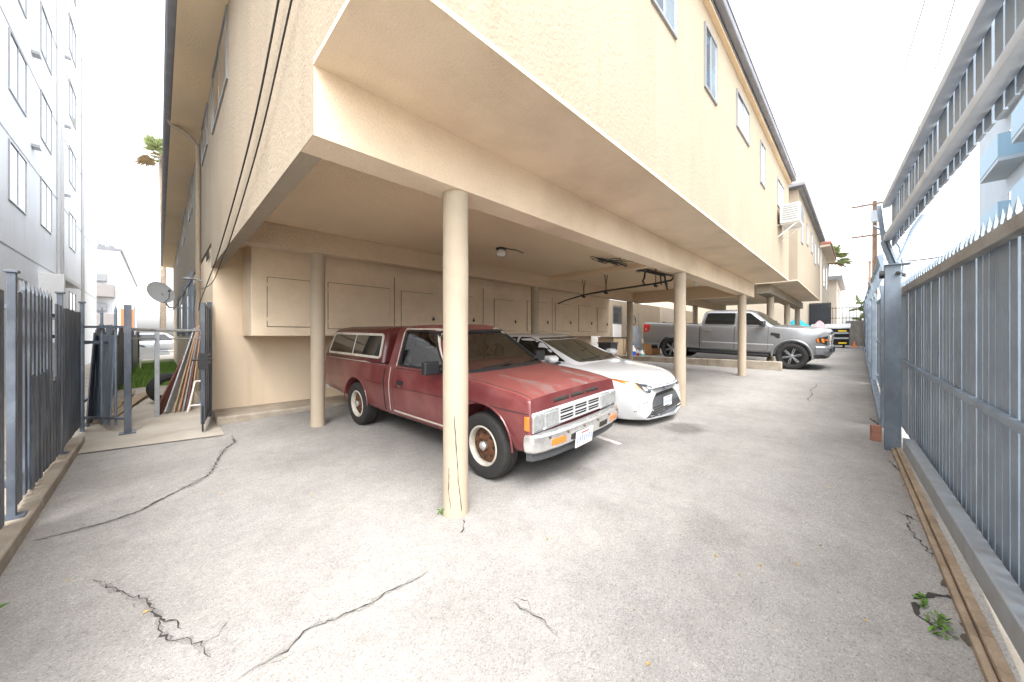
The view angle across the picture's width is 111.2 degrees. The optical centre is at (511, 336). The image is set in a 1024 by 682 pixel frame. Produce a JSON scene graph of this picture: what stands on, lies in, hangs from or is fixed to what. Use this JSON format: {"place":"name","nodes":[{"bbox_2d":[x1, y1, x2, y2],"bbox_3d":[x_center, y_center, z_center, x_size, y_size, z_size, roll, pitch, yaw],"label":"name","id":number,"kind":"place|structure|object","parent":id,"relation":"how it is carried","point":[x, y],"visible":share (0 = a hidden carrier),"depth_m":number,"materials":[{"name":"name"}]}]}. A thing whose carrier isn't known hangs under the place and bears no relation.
{"place":"outdoors","nodes":[
{"label":"outdoors","id":0,"kind":"place"},
{"bbox_2d":[119,359,176,389],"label":"lawn","id":1,"kind":"structure","parent":0,"point":[148,361],"depth_m":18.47,"materials":[{"name":"plant"}]},
{"bbox_2d":[133,331,139,367],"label":"metal fence","id":2,"kind":"object","parent":1,"relation":"on","point":[136,349],"visible":0.42,"depth_m":15.61,"materials":[{"name":"metal"}]},
{"bbox_2d":[139,347,153,367],"bbox_3d":[-14.776,0.888,14.235,0.530,0.850,0.500,0,0,45],"label":"garden chair","id":3,"kind":"object","parent":1,"relation":"on","point":[146,353],"visible":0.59,"depth_m":14.34,"materials":[{"name":"white paint"}]},
{"bbox_2d":[78,385,223,453],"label":"path","id":4,"kind":"structure","parent":0,"point":[146,423],"depth_m":5.00,"materials":[{"name":"concrete"}]},
{"bbox_2d":[85,323,113,426],"bbox_3d":[-6.980,0.556,5.935,0.139,1.562,2.472,0,0,-44],"label":"metal fence","id":5,"kind":"object","parent":4,"relation":"on","point":[89,398],"visible":0.32,"depth_m":5.23,"materials":[{"name":"metal"}]},
{"bbox_2d":[93,403,122,422],"bbox_3d":[-6.727,1.269,5.856,0.080,0.090,1.410,0,0,-39],"label":"plank","id":6,"kind":"object","parent":4,"relation":"on","point":[118,406],"visible":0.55,"depth_m":6.00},
{"bbox_2d":[83,305,136,434],"bbox_3d":[-5.950,0.455,5.042,1.647,1.771,0.350,0,0,25],"label":"metal fence","id":7,"kind":"object","parent":4,"relation":"on","point":[106,365],"visible":0.93,"depth_m":4.85,"materials":[{"name":"metal"}]},
{"bbox_2d":[111,324,123,396],"bbox_3d":[-8.957,0.552,7.898,0.142,1.571,3.100,0,0,-44],"label":"metal fence","id":8,"kind":"object","parent":4,"relation":"on","point":[120,359],"visible":0.41,"depth_m":8.53,"materials":[{"name":"metal"}]},
{"bbox_2d":[112,391,135,406],"bbox_3d":[-7.679,1.268,6.885,0.100,0.092,2.608,0,0,-41],"label":"plank","id":9,"kind":"object","parent":4,"relation":"on","point":[121,400],"visible":0.31,"depth_m":6.84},
{"bbox_2d":[111,392,146,416],"bbox_3d":[-7.221,1.263,6.636,0.160,0.096,2.426,0,0,-37],"label":"plank","id":10,"kind":"object","parent":4,"relation":"on","point":[136,399],"visible":0.49,"depth_m":6.71,"materials":[{"name":"wood"}]},
{"bbox_2d":[146,373,181,400],"bbox_3d":[-6.802,1.020,6.917,0.291,0.596,0.600,0,0,29],"label":"tyre","id":11,"kind":"object","parent":4,"relation":"on","point":[164,377],"visible":0.27,"depth_m":6.70,"materials":[{"name":"rubber"}]},
{"bbox_2d":[132,328,200,416],"bbox_3d":[-5.579,0.595,5.523,0.413,1.435,1.441,0,0,-8],"label":"pipe barrier","id":12,"kind":"object","parent":4,"relation":"on","point":[156,338],"visible":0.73,"depth_m":5.67,"materials":[{"name":"metal"}]},
{"bbox_2d":[160,353,184,413],"bbox_3d":[-6.078,0.822,6.297,0.045,1.066,1.275,0,0,-24],"label":"leaning board","id":13,"kind":"object","parent":4,"relation":"on","point":[165,397],"visible":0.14,"depth_m":6.09,"materials":[{"name":"wood"}]},
{"bbox_2d":[164,328,195,413],"bbox_3d":[-5.873,0.585,6.248,0.026,1.482,0.934,0,0,-15],"label":"leaning board","id":14,"kind":"object","parent":4,"relation":"on","point":[172,397],"visible":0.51,"depth_m":6.12,"materials":[{"name":"wood"}]},
{"bbox_2d":[173,327,196,411],"bbox_3d":[-5.827,0.563,6.280,0.022,1.475,0.780,0,0,-18],"label":"leaning board","id":15,"kind":"object","parent":4,"relation":"on","point":[181,388],"visible":0.8,"depth_m":6.16,"materials":[{"name":"wood"}]},
{"bbox_2d":[178,326,198,411],"bbox_3d":[-5.790,0.547,6.297,0.023,1.497,0.726,0,0,-20],"label":"leaning board","id":16,"kind":"object","parent":4,"relation":"on","point":[184,388],"visible":0.88,"depth_m":6.20,"materials":[{"name":"wood"}]},
{"bbox_2d":[182,325,199,410],"bbox_3d":[-5.756,0.541,6.309,0.024,1.500,0.676,0,0,-22],"label":"leaning board","id":17,"kind":"object","parent":4,"relation":"on","point":[186,396],"visible":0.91,"depth_m":6.19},
{"bbox_2d":[185,325,200,410],"bbox_3d":[-5.730,0.536,6.322,0.026,1.512,0.658,0,0,-23],"label":"leaning board","id":18,"kind":"object","parent":4,"relation":"on","point":[191,381],"visible":0.52,"depth_m":6.24,"materials":[{"name":"wood"}]},
{"bbox_2d":[186,380,200,411],"bbox_3d":[-5.441,1.024,6.017,0.124,0.518,0.228,0,0,45],"label":"old stool","id":19,"kind":"object","parent":4,"relation":"on","point":[190,399],"visible":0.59,"depth_m":5.99,"materials":[{"name":"white paint"}]},
{"bbox_2d":[189,332,200,409],"bbox_3d":[-5.705,0.550,6.339,0.028,1.480,0.616,0,0,-26],"label":"leaning board","id":20,"kind":"object","parent":4,"relation":"on","point":[196,368],"visible":0.62,"depth_m":6.30,"materials":[{"name":"wood"}]},
{"bbox_2d":[191,302,212,431],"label":"iron gate","id":21,"kind":"structure","parent":4,"relation":"on","point":[204,359],"depth_m":5.04,"materials":[{"name":"metal"}]},
{"bbox_2d":[160,350,169,353],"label":"street","id":22,"kind":"structure","parent":0,"point":[164,351],"depth_m":28.02,"materials":[{"name":"asphalt"}]},
{"bbox_2d":[121,306,135,332],"bbox_3d":[-31.046,-0.587,28.340,0.120,3.800,0.810,0,0,45],"label":"street banner","id":23,"kind":"object","parent":22,"relation":"on","point":[133,317],"visible":0.38,"depth_m":28.51,"materials":[{"name":"orange"}]},
{"bbox_2d":[134,333,173,349],"bbox_3d":[-29.349,0.497,29.342,1.766,1.620,4.585,0,2,45],"label":"parked car","id":24,"kind":"object","parent":22,"relation":"on","point":[166,344],"visible":0.18,"depth_m":28.71,"materials":[{"name":"silver metal"}]},
{"bbox_2d":[67,441,867,680],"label":"leaf litter","id":25,"kind":"object","parent":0,"point":[647,663],"visible":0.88,"depth_m":2.04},
{"bbox_2d":[0,345,1022,681],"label":"driveway","id":26,"kind":"structure","parent":0,"point":[338,547],"depth_m":2.19,"materials":[{"name":"concrete"}]},
{"bbox_2d":[325,324,618,478],"bbox_3d":[-0.964,0.563,4.990,4.736,1.462,2.020,1,3,42],"label":"pickup truck","id":27,"kind":"object","parent":26,"relation":"on","point":[534,407],"visible":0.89,"depth_m":3.84,"materials":[{"name":"red paint"}]},
{"bbox_2d":[508,333,680,419],"bbox_3d":[0.787,0.602,6.765,4.582,1.319,2.130,2,3,45],"label":"sedan","id":28,"kind":"object","parent":26,"relation":"on","point":[645,391],"visible":0.45,"depth_m":5.42,"materials":[{"name":"white paint"}]},
{"bbox_2d":[642,343,659,354],"bbox_3d":[6.369,0.461,15.930,0.806,0.708,0.910,0,0,45],"label":"cardboard box","id":29,"kind":"object","parent":26,"relation":"on","point":[648,349],"visible":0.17,"depth_m":15.64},
{"bbox_2d":[641,310,834,368],"bbox_3d":[7.713,-0.020,12.530,5.681,1.825,2.420,3,4,45],"label":"pickup truck","id":30,"kind":"object","parent":26,"relation":"on","point":[787,346],"visible":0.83,"depth_m":11.32,"materials":[{"name":"grey paint"}]},
{"bbox_2d":[790,320,825,327],"bbox_3d":[16.186,-0.200,19.511,2.472,1.590,1.787,0,0,45],"label":"tarp heap","id":31,"kind":"object","parent":26,"relation":"on","point":[819,323],"visible":0.21,"depth_m":19.10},
{"bbox_2d":[809,302,830,328],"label":"corrugated gate","id":32,"kind":"structure","parent":26,"relation":"on","point":[820,312],"depth_m":20.22,"materials":[{"name":"grey metal"}]},
{"bbox_2d":[811,324,850,346],"bbox_3d":[17.431,-0.050,19.204,1.620,1.290,1.420,0,0,45],"label":"dumpster","id":33,"kind":"object","parent":26,"relation":"on","point":[841,336],"visible":0.56,"depth_m":18.51,"materials":[{"name":"black"}]},
{"bbox_2d":[831,306,863,345],"bbox_3d":[19.697,-0.655,24.116,6.600,2.500,0.035,0,0,45],"label":"metal fence","id":34,"kind":"object","parent":26,"relation":"on","point":[849,307],"visible":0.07,"depth_m":22.55,"materials":[{"name":"black metal"}]},
{"bbox_2d":[846,320,863,345],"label":"wooden fence","id":35,"kind":"object","parent":26,"relation":"on","point":[856,328],"visible":0.69,"depth_m":21.34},
{"bbox_2d":[870,424,881,441],"bbox_3d":[4.431,1.178,4.268,0.090,0.190,0.060,0,0,22],"label":"brick","id":36,"kind":"object","parent":26,"relation":"on","point":[875,432],"visible":1,"depth_m":4.25,"materials":[{"name":"brick"}]},
{"bbox_2d":[912,590,927,608],"bbox_3d":[2.125,1.382,1.825,0.054,0.072,0.120,0,0,45],"label":"weed","id":37,"kind":"object","parent":26,"relation":"on","point":[925,600],"visible":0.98,"depth_m":1.82,"materials":[{"name":"green plant"}]},
{"bbox_2d":[924,610,959,640],"bbox_3d":[2.046,1.365,1.677,0.101,0.065,0.229,0,0,38],"label":"weed","id":38,"kind":"object","parent":26,"relation":"on","point":[944,626],"visible":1,"depth_m":1.67,"materials":[{"name":"green plant"}]},
{"bbox_2d":[4,349,1023,681],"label":"ground","id":39,"kind":"structure","parent":0,"point":[1000,627],"depth_m":4.46,"materials":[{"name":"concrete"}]},
{"bbox_2d":[0,436,84,576],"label":"kerb","id":40,"kind":"structure","parent":39,"relation":"on","point":[33,502],"depth_m":2.78,"materials":[{"name":"concrete"}]},
{"bbox_2d":[0,269,27,528],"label":"fence post","id":41,"kind":"object","parent":40,"relation":"on","point":[12,513],"visible":0.82,"depth_m":2.52,"materials":[{"name":"metal"}]},
{"bbox_2d":[4,280,69,504],"bbox_3d":[-4.277,0.437,3.187,1.798,1.834,0.120,0,0,45],"label":"metal fence","id":42,"kind":"object","parent":40,"relation":"on","point":[40,420],"visible":0.87,"depth_m":3.05,"materials":[{"name":"metal"}]},
{"bbox_2d":[52,301,88,446],"bbox_3d":[-5.452,0.421,4.352,1.570,1.803,0.120,0,0,45],"label":"metal fence","id":43,"kind":"object","parent":40,"relation":"on","point":[74,371],"visible":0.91,"depth_m":4.42,"materials":[{"name":"metal"}]},
{"bbox_2d":[0,0,96,395],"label":"apartment block","id":44,"kind":"structure","parent":39,"relation":"on","point":[48,145],"depth_m":11.78,"materials":[{"name":"white paint"}]},
{"bbox_2d":[8,138,26,214],"bbox_3d":[-12.903,-4.102,9.144,1.600,1.500,0.050,0,0,45],"label":"window","id":45,"kind":"structure","parent":44,"relation":"in","point":[17,164],"depth_m":9.12,"materials":[{"name":"glass"}]},
{"bbox_2d":[8,27,26,116],"bbox_3d":[-12.903,-6.822,9.144,1.600,1.500,0.050,0,0,45],"label":"window","id":46,"kind":"structure","parent":44,"relation":"in","point":[17,64],"depth_m":9.12,"materials":[{"name":"glass"}]},
{"bbox_2d":[17,277,26,290],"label":"window","id":47,"kind":"structure","parent":44,"relation":"in","point":[19,281],"depth_m":9.24,"materials":[{"name":"white glass"}]},
{"bbox_2d":[18,0,26,18],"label":"window","id":48,"kind":"structure","parent":44,"relation":"in","point":[23,3],"depth_m":9.56,"materials":[{"name":"white glass"}]},
{"bbox_2d":[40,176,51,234],"bbox_3d":[-15.228,-4.234,11.451,1.550,1.500,0.050,0,0,45],"label":"window","id":49,"kind":"structure","parent":44,"relation":"in","point":[45,191],"depth_m":11.38,"materials":[{"name":"white glass"}]},
{"bbox_2d":[40,89,51,154],"bbox_3d":[-15.228,-6.954,11.451,1.550,1.500,0.050,0,0,45],"label":"window","id":50,"kind":"structure","parent":44,"relation":"in","point":[45,110],"depth_m":11.38,"materials":[{"name":"glass"}]},
{"bbox_2d":[40,2,51,75],"bbox_3d":[-15.228,-9.674,11.451,1.550,1.500,0.050,0,0,45],"label":"window","id":51,"kind":"structure","parent":44,"relation":"in","point":[45,29],"depth_m":11.38,"materials":[{"name":"glass"}]},
{"bbox_2d":[69,291,75,310],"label":"window","id":52,"kind":"structure","parent":44,"relation":"in","point":[72,296],"depth_m":14.91,"materials":[{"name":"glass"}]},
{"bbox_2d":[69,211,75,252],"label":"window","id":53,"kind":"structure","parent":44,"relation":"in","point":[72,222],"depth_m":14.91,"materials":[{"name":"glass"}]},
{"bbox_2d":[69,145,75,190],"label":"window","id":54,"kind":"structure","parent":44,"relation":"in","point":[72,159],"depth_m":14.91,"materials":[{"name":"glass"}]},
{"bbox_2d":[69,78,75,129],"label":"window","id":55,"kind":"structure","parent":44,"relation":"in","point":[72,101],"depth_m":14.91,"materials":[{"name":"glass"}]},
{"bbox_2d":[69,12,75,67],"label":"window","id":56,"kind":"structure","parent":44,"relation":"in","point":[72,39],"depth_m":14.91,"materials":[{"name":"white glass"}]},
{"bbox_2d":[97,238,137,334],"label":"apartment block","id":57,"kind":"structure","parent":39,"relation":"on","point":[117,285],"depth_m":33.06,"materials":[{"name":"grey paint"}]},
{"bbox_2d":[134,134,166,332],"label":"palm tree","id":58,"kind":"object","parent":39,"relation":"on","point":[152,143],"visible":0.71,"depth_m":43.66,"materials":[{"name":"plant"}]},
{"bbox_2d":[212,395,347,424],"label":"kerb","id":59,"kind":"structure","parent":39,"relation":"on","point":[233,415],"depth_m":5.74,"materials":[{"name":"concrete"}]},
{"bbox_2d":[160,0,796,518],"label":"apartment building","id":60,"kind":"structure","parent":39,"relation":"on","point":[416,162],"depth_m":4.00,"materials":[{"name":"beige paint"}]},
{"bbox_2d":[147,282,181,308],"bbox_3d":[-12.098,-1.448,12.191,0.715,0.905,0.716,0,0,-16],"label":"satellite dish","id":61,"kind":"object","parent":60,"relation":"attached to","point":[160,292],"visible":0.99,"depth_m":12.18,"materials":[{"name":"grey"}]},
{"bbox_2d":[177,240,178,265],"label":"window","id":62,"kind":"structure","parent":60,"relation":"in","point":[178,240],"depth_m":15.20,"materials":[{"name":"grey glass"}]},
{"bbox_2d":[180,303,181,328],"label":"window","id":63,"kind":"structure","parent":60,"relation":"in","point":[181,303],"depth_m":13.34,"materials":[{"name":"white glass"}]},
{"bbox_2d":[182,210,184,246],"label":"window","id":64,"kind":"structure","parent":60,"relation":"in","point":[183,220],"depth_m":11.86,"materials":[{"name":"grey glass"}]},
{"bbox_2d":[188,174,192,221],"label":"window","id":65,"kind":"structure","parent":60,"relation":"in","point":[190,192],"depth_m":9.24,"materials":[{"name":"grey glass"}]},
{"bbox_2d":[182,276,202,281],"bbox_3d":[-6.205,-1.107,6.808,0.200,0.087,0.307,0,0,45],"label":"wall light","id":66,"kind":"object","parent":60,"relation":"attached to","point":[188,278],"visible":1,"depth_m":6.79,"materials":[{"name":"grey metal"}]},
{"bbox_2d":[193,282,195,328],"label":"window","id":67,"kind":"structure","parent":60,"relation":"in","point":[194,286],"depth_m":8.48,"materials":[{"name":"grey glass"}]},
{"bbox_2d":[201,102,207,165],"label":"window","id":68,"kind":"structure","parent":60,"relation":"in","point":[204,128],"depth_m":6.41,"materials":[{"name":"glass"}]},
{"bbox_2d":[211,5,227,134],"bbox_3d":[-4.086,-3.610,4.897,1.700,0.900,0.042,0,0,45],"label":"window","id":69,"kind":"structure","parent":60,"relation":"in","point":[219,78],"depth_m":4.74,"materials":[{"name":"glass"}]},
{"bbox_2d":[198,0,279,310],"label":"cable","id":70,"kind":"object","parent":60,"relation":"attached to","point":[268,53],"visible":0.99,"depth_m":2.93,"materials":[{"name":"grey plastic"}]},
{"bbox_2d":[199,0,292,289],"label":"cable","id":71,"kind":"object","parent":60,"relation":"attached to","point":[279,54],"visible":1,"depth_m":2.63,"materials":[{"name":"grey plastic"}]},
{"bbox_2d":[496,247,505,256],"bbox_3d":[-0.187,-1.425,5.960,0.170,0.150,0.170,0,0,45],"label":"ceiling light","id":72,"kind":"object","parent":60,"relation":"attached to","point":[501,252],"visible":0.99,"depth_m":5.90,"materials":[{"name":"white plastic"}]},
{"bbox_2d":[558,269,673,303],"bbox_3d":[2.256,-1.265,8.873,0.374,0.531,4.372,0,0,-26],"label":"drain pipe","id":73,"kind":"object","parent":60,"relation":"hanging from","point":[606,292],"visible":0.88,"depth_m":8.42,"materials":[{"name":"grey"}]},
{"bbox_2d":[590,256,673,289],"bbox_3d":[2.769,-1.290,7.507,3.235,0.420,0.613,0,0,-35],"label":"ceiling wiring","id":74,"kind":"object","parent":60,"relation":"attached to","point":[614,262],"visible":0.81,"depth_m":7.63,"materials":[{"name":"grey"}]},
{"bbox_2d":[651,0,677,39],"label":"window","id":75,"kind":"structure","parent":60,"relation":"in","point":[667,9],"depth_m":3.50,"materials":[{"name":"glass"}]},
{"bbox_2d":[704,21,717,105],"bbox_3d":[2.542,-3.470,4.493,0.042,0.800,0.520,0,0,45],"label":"window","id":76,"kind":"structure","parent":60,"relation":"in","point":[710,45],"depth_m":4.48,"materials":[{"name":"glass"}]},
{"bbox_2d":[736,88,749,146],"bbox_3d":[3.775,-3.550,5.735,0.042,0.580,0.860,0,0,45],"label":"window","id":77,"kind":"structure","parent":60,"relation":"in","point":[742,112],"depth_m":5.70,"materials":[{"name":"glass"}]},
{"bbox_2d":[760,139,765,188],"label":"window","id":78,"kind":"structure","parent":60,"relation":"in","point":[762,148],"depth_m":6.88,"materials":[{"name":"glass"}]},
{"bbox_2d":[777,177,783,208],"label":"window","id":79,"kind":"structure","parent":60,"relation":"in","point":[780,189],"depth_m":8.34,"materials":[{"name":"glass"}]},
{"bbox_2d":[777,202,803,240],"bbox_3d":[6.543,-2.666,8.220,0.432,0.707,0.732,0,0,45],"label":"air conditioner","id":80,"kind":"object","parent":60,"relation":"attached to","point":[791,215],"visible":1,"depth_m":8.00,"materials":[{"name":"white paint"}]},
{"bbox_2d":[597,342,618,354],"bbox_3d":[3.763,0.605,13.733,0.600,0.750,0.600,0,0,45],"label":"bin","id":81,"kind":"object","parent":39,"relation":"on","point":[604,345],"visible":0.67,"depth_m":13.55,"materials":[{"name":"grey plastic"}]},
{"bbox_2d":[597,337,626,354],"bbox_3d":[4.286,0.453,14.679,0.750,0.830,1.440,0,0,45],"label":"storage chest","id":82,"kind":"object","parent":39,"relation":"on","point":[622,347],"visible":0.56,"depth_m":14.35,"materials":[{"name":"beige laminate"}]},
{"bbox_2d":[626,313,638,336],"bbox_3d":[5.501,-0.116,16.037,0.345,1.900,0.705,0,0,45],"label":"shelf rack","id":83,"kind":"object","parent":39,"relation":"on","point":[635,319],"visible":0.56,"depth_m":15.96,"materials":[{"name":"grey metal"}]},
{"bbox_2d":[626,326,642,350],"bbox_3d":[5.285,0.198,15.026,0.205,1.297,1.260,0,0,45],"label":"grey panel","id":84,"kind":"object","parent":39,"relation":"on","point":[637,337],"visible":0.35,"depth_m":15.17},
{"bbox_2d":[616,355,781,370],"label":"wall","id":85,"kind":"structure","parent":39,"relation":"on","point":[766,365],"depth_m":11.39,"materials":[{"name":"concrete"}]},
{"bbox_2d":[591,181,824,360],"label":"apartment building","id":86,"kind":"structure","parent":39,"relation":"on","point":[799,287],"depth_m":14.92,"materials":[{"name":"beige paint"}]},
{"bbox_2d":[591,336,599,346],"bbox_3d":[3.630,-0.100,15.274,0.039,2.000,0.800,0,0,45],"label":"door","id":87,"kind":"structure","parent":86,"relation":"in","point":[594,339],"depth_m":15.19,"materials":[{"name":"white paint"}]},
{"bbox_2d":[613,306,620,322],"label":"window","id":88,"kind":"structure","parent":86,"relation":"in","point":[616,310],"depth_m":16.63,"materials":[{"name":"glass"}]},
{"bbox_2d":[801,227,803,244],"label":"window","id":89,"kind":"structure","parent":86,"relation":"in","point":[802,229],"depth_m":11.75,"materials":[{"name":"glass"}]},
{"bbox_2d":[807,223,808,246],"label":"window","id":90,"kind":"structure","parent":86,"relation":"in","point":[807,223],"depth_m":12.93,"materials":[{"name":"glass"}]},
{"bbox_2d":[811,231,812,253],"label":"window","id":91,"kind":"structure","parent":86,"relation":"in","point":[811,231],"depth_m":14.01,"materials":[{"name":"glass"}]},
{"bbox_2d":[814,240,815,265],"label":"window","id":92,"kind":"structure","parent":86,"relation":"in","point":[814,240],"depth_m":15.11,"materials":[{"name":"glass"}]},
{"bbox_2d":[645,241,836,324],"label":"tiled house","id":93,"kind":"structure","parent":39,"relation":"on","point":[827,254],"depth_m":21.75,"materials":[{"name":"paint"}]},
{"bbox_2d":[823,259,824,287],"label":"window","id":94,"kind":"structure","parent":93,"relation":"in","point":[823,259],"depth_m":21.12,"materials":[{"name":"glass"}]},
{"bbox_2d":[828,275,845,328],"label":"flat roofed house","id":95,"kind":"structure","parent":39,"relation":"on","point":[836,286],"depth_m":32.54,"materials":[{"name":"grey paint"}]},
{"bbox_2d":[828,242,854,303],"bbox_3d":[26.868,-3.722,29.998,3.650,8.636,3.084,0,0,45],"label":"palm tree","id":96,"kind":"object","parent":39,"relation":"on","point":[841,255],"visible":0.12,"depth_m":29.25,"materials":[{"name":"plant"}]},
{"bbox_2d":[863,303,865,348],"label":"metal fence","id":97,"kind":"object","parent":39,"relation":"on","point":[864,325],"visible":0.25,"depth_m":17.89,"materials":[{"name":"metal"}]},
{"bbox_2d":[850,295,879,319],"bbox_3d":[23.637,-1.256,23.080,2.204,3.291,3.259,0,0,45],"label":"shrub","id":98,"kind":"object","parent":39,"relation":"on","point":[857,299],"visible":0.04,"depth_m":23.23,"materials":[{"name":"green plant"}]},
{"bbox_2d":[863,299,866,353],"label":"metal fence","id":99,"kind":"object","parent":39,"relation":"on","point":[865,347],"visible":0.37,"depth_m":14.62,"materials":[{"name":"metal"}]},
{"bbox_2d":[851,200,882,297],"bbox_3d":[26.802,-4.569,25.882,2.500,11.000,0.840,0,0,45],"label":"utility pole","id":100,"kind":"object","parent":39,"relation":"on","point":[873,218],"visible":0.48,"depth_m":25.97,"materials":[{"name":"brown wood"}]},
{"bbox_2d":[862,0,924,202],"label":"power line","id":101,"kind":"object","parent":100,"relation":"attached to","point":[899,85],"visible":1,"depth_m":12.12,"materials":[{"name":"grey"}]},
{"bbox_2d":[918,0,954,127],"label":"power line","id":102,"kind":"object","parent":100,"relation":"attached to","point":[938,58],"visible":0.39,"depth_m":11.15,"materials":[{"name":"grey"}]},
{"bbox_2d":[865,292,870,363],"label":"metal fence","id":103,"kind":"object","parent":39,"relation":"on","point":[868,356],"visible":0.69,"depth_m":11.34,"materials":[{"name":"metal"}]},
{"bbox_2d":[856,260,884,285],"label":"utility pole","id":104,"kind":"object","parent":39,"relation":"on","point":[869,270],"visible":0.41,"depth_m":43.41,"materials":[{"name":"brown wood"}]},
{"bbox_2d":[867,282,878,383],"bbox_3d":[9.918,-0.146,9.654,0.166,2.592,4.527,0,0,45],"label":"metal fence","id":105,"kind":"object","parent":39,"relation":"on","point":[873,368],"visible":0.87,"depth_m":8.07,"materials":[{"name":"metal"}]},
{"bbox_2d":[870,253,883,427],"bbox_3d":[6.686,0.006,6.380,0.166,2.592,4.527,0,0,45],"label":"metal fence","id":106,"kind":"object","parent":39,"relation":"on","point":[876,281],"visible":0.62,"depth_m":4.83,"materials":[{"name":"metal"}]},
{"bbox_2d":[873,0,1023,450],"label":"gate post","id":107,"kind":"object","parent":39,"relation":"on","point":[980,88],"visible":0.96,"depth_m":2.17,"materials":[{"name":"metal"}]},
{"bbox_2d":[901,196,1023,663],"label":"sliding gate","id":108,"kind":"structure","parent":107,"relation":"attached to","point":[962,364],"depth_m":2.17,"materials":[{"name":"metal"}]},
{"bbox_2d":[891,447,1016,681],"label":"kerb","id":109,"kind":"structure","parent":39,"relation":"on","point":[991,659],"depth_m":1.84,"materials":[{"name":"wood"}]},
{"bbox_2d":[979,90,1023,233],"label":"apartment block","id":110,"kind":"structure","parent":39,"relation":"on","point":[1001,164],"depth_m":16.77,"materials":[{"name":"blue paint"}]},
{"bbox_2d":[97,0,978,336],"label":"sky","id":111,"kind":"structure","parent":0,"point":[829,72],"materials":[{"name":"white"}]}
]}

